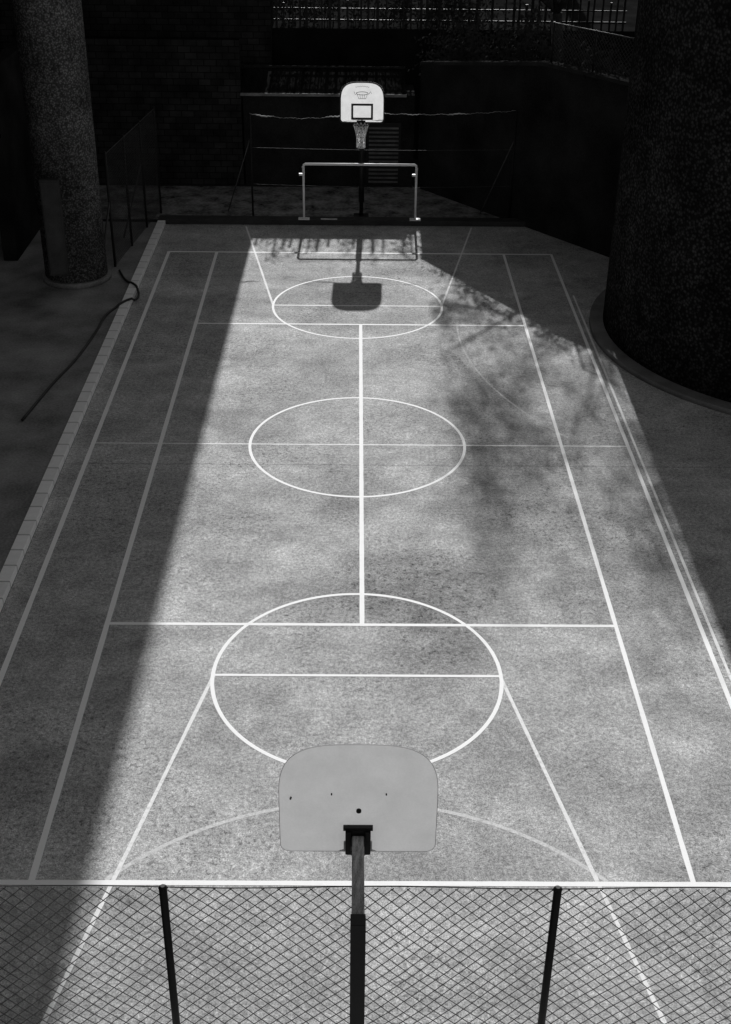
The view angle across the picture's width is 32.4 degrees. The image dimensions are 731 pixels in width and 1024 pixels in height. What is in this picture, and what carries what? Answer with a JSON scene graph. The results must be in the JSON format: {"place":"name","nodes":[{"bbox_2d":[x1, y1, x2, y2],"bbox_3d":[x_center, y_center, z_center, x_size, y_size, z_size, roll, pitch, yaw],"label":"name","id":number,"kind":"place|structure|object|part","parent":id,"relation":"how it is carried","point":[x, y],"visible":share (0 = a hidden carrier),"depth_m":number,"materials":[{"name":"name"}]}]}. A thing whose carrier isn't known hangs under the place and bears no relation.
{"place":"outdoors","nodes":[
{"label":"outdoors","id":0,"kind":"place"},
{"bbox_2d":[12,0,110,288],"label":"concrete column","id":1,"kind":"structure","parent":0,"point":[51,47],"depth_m":31.21,"materials":[{"name":"grey concrete"}]},
{"bbox_2d":[39,178,69,275],"bbox_3d":[-7.973,-7.281,32.263,0.480,2.500,0.220,0,30,-1],"label":"electrical cabinet","id":2,"kind":"object","parent":1,"relation":"attached to","point":[52,210],"visible":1,"depth_m":32.14,"materials":[{"name":"metal"}]},
{"bbox_3d":[-7.973,-7.230,32.176,0.400,2.380,0.018,0,30,-1],"label":"door","id":3,"kind":"part","parent":2,"relation":"part of","materials":[{"name":"grey metal"}]},
{"bbox_2d":[0,222,156,571],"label":"pavement","id":4,"kind":"structure","parent":0,"point":[46,332],"depth_m":29.48,"materials":[{"name":"concrete"}]},
{"bbox_2d":[21,269,139,420],"bbox_3d":[-6.496,-4.243,30.314,0.959,0.123,9.239,2,30,2],"label":"cable","id":5,"kind":"object","parent":4,"relation":"on","point":[79,354],"visible":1,"depth_m":29.83,"materials":[{"name":"black rubber"}]},
{"bbox_2d":[0,0,281,163],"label":"tower block","id":6,"kind":"structure","parent":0,"point":[249,24],"depth_m":41.82,"materials":[{"name":"brick"}]},
{"bbox_2d":[0,159,417,612],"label":"ground","id":7,"kind":"structure","parent":0,"point":[415,161],"depth_m":41.87,"materials":[{"name":"concrete"}]},
{"bbox_2d":[0,40,39,260],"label":"side wall","id":8,"kind":"structure","parent":7,"relation":"on","point":[19,225],"depth_m":34.70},
{"bbox_2d":[0,220,165,611],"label":"kerb","id":9,"kind":"structure","parent":7,"relation":"on","point":[15,556],"depth_m":25.79,"materials":[{"name":"concrete"}]},
{"bbox_2d":[103,106,161,266],"bbox_3d":[-6.860,-9.098,35.624,0.482,3.250,6.501,4,31,5],"label":"chain link fence","id":10,"kind":"object","parent":7,"relation":"on","point":[136,181],"visible":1,"depth_m":35.88,"materials":[{"name":"metal"}]},
{"bbox_2d":[85,37,244,184],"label":"brick wall","id":11,"kind":"structure","parent":7,"relation":"on","point":[189,89],"depth_m":40.63,"materials":[{"name":"black brick"}]},
{"bbox_2d":[240,65,414,185],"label":"lean to shed","id":12,"kind":"object","parent":7,"relation":"on","point":[285,93],"visible":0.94,"depth_m":41.25,"materials":[{"name":"metal"}]},
{"bbox_2d":[366,122,400,184],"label":"door","id":13,"kind":"structure","parent":12,"relation":"in","point":[382,145],"depth_m":41.43,"materials":[{"name":"metal"}]},
{"bbox_2d":[158,215,525,226],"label":"kerb","id":14,"kind":"structure","parent":7,"relation":"on","point":[317,220],"depth_m":38.30,"materials":[{"name":"concrete"}]},
{"bbox_2d":[462,0,567,62],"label":"tree","id":15,"kind":"object","parent":7,"relation":"on","point":[558,5],"visible":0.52,"depth_m":39.82,"materials":[{"name":"black plant"}]},
{"bbox_2d":[589,0,730,414],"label":"round tower","id":16,"kind":"structure","parent":7,"relation":"on","point":[660,315],"depth_m":27.11,"materials":[{"name":"concrete"}]},
{"bbox_2d":[100,185,498,218],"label":"dirt ground","id":17,"kind":"structure","parent":0,"point":[278,201],"depth_m":40.29,"materials":[{"name":"black soil"}]},
{"bbox_2d":[340,82,384,216],"bbox_3d":[-0.125,-10.776,37.698,1.267,4.180,1.287,-25,39,-36],"label":"basketball hoop","id":18,"kind":"object","parent":17,"relation":"on","point":[362,104],"visible":0.99,"depth_m":36.82,"materials":[{"name":"white metal"}]},
{"bbox_2d":[228,110,517,217],"bbox_3d":[0.103,-10.569,38.160,8.733,3.360,0.598,0,30,-1],"label":"sports fence","id":19,"kind":"object","parent":17,"relation":"on","point":[513,143],"visible":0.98,"depth_m":38.03,"materials":[{"name":"black metal"}]},
{"bbox_2d":[408,0,631,89],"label":"shrub","id":20,"kind":"object","parent":17,"relation":"on","point":[525,52],"visible":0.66,"depth_m":37.13,"materials":[{"name":"black plant"}]},
{"bbox_2d":[321,218,336,219],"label":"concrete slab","id":21,"kind":"structure","parent":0,"point":[328,218],"depth_m":38.26,"materials":[{"name":"grey concrete"}]},
{"bbox_2d":[0,224,730,1023],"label":"court","id":22,"kind":"object","parent":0,"point":[490,528],"visible":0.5,"depth_m":20.13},
{"bbox_2d":[279,744,437,1023],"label":"basketball hoop","id":23,"kind":"object","parent":22,"relation":"on","point":[357,802],"visible":1,"depth_m":11.25,"materials":[{"name":"black metal"}]},
{"bbox_2d":[298,163,420,220],"bbox_3d":[-0.172,-9.566,37.913,3.720,1.855,0.200,0,30,-1],"label":"goal frame","id":24,"kind":"object","parent":22,"relation":"on","point":[302,174],"visible":1,"depth_m":37.55,"materials":[{"name":"white paint"}]},
{"bbox_2d":[0,226,730,1023],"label":"court lines","id":25,"kind":"object","parent":22,"relation":"on","point":[110,880],"visible":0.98,"depth_m":20.30,"materials":[{"name":"white paint"}]},
{"bbox_2d":[0,884,730,1023],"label":"chain link fence","id":26,"kind":"object","parent":22,"relation":"on","point":[546,973],"visible":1,"depth_m":11.73,"materials":[{"name":"metal"}]},
{"bbox_2d":[417,60,628,256],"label":"boundary wall","id":27,"kind":"structure","parent":22,"relation":"on","point":[569,133],"depth_m":37.20,"materials":[{"name":"concrete"}]},
{"bbox_2d":[550,21,633,78],"bbox_3d":[6.741,-12.257,33.811,0.115,1.090,4.906,-21,37,-32],"label":"chain link fence","id":28,"kind":"object","parent":27,"relation":"on","point":[595,40],"visible":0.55,"depth_m":34.43,"materials":[{"name":"metal"}]},
{"bbox_2d":[272,0,637,158],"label":"building","id":29,"kind":"structure","parent":0,"point":[299,43],"depth_m":43.03,"materials":[{"name":"black metal"}]},
{"bbox_2d":[272,0,498,26],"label":"hedge","id":30,"kind":"object","parent":29,"relation":"on","point":[395,4],"visible":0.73,"depth_m":42.94,"materials":[{"name":"black plant"}]}
]}

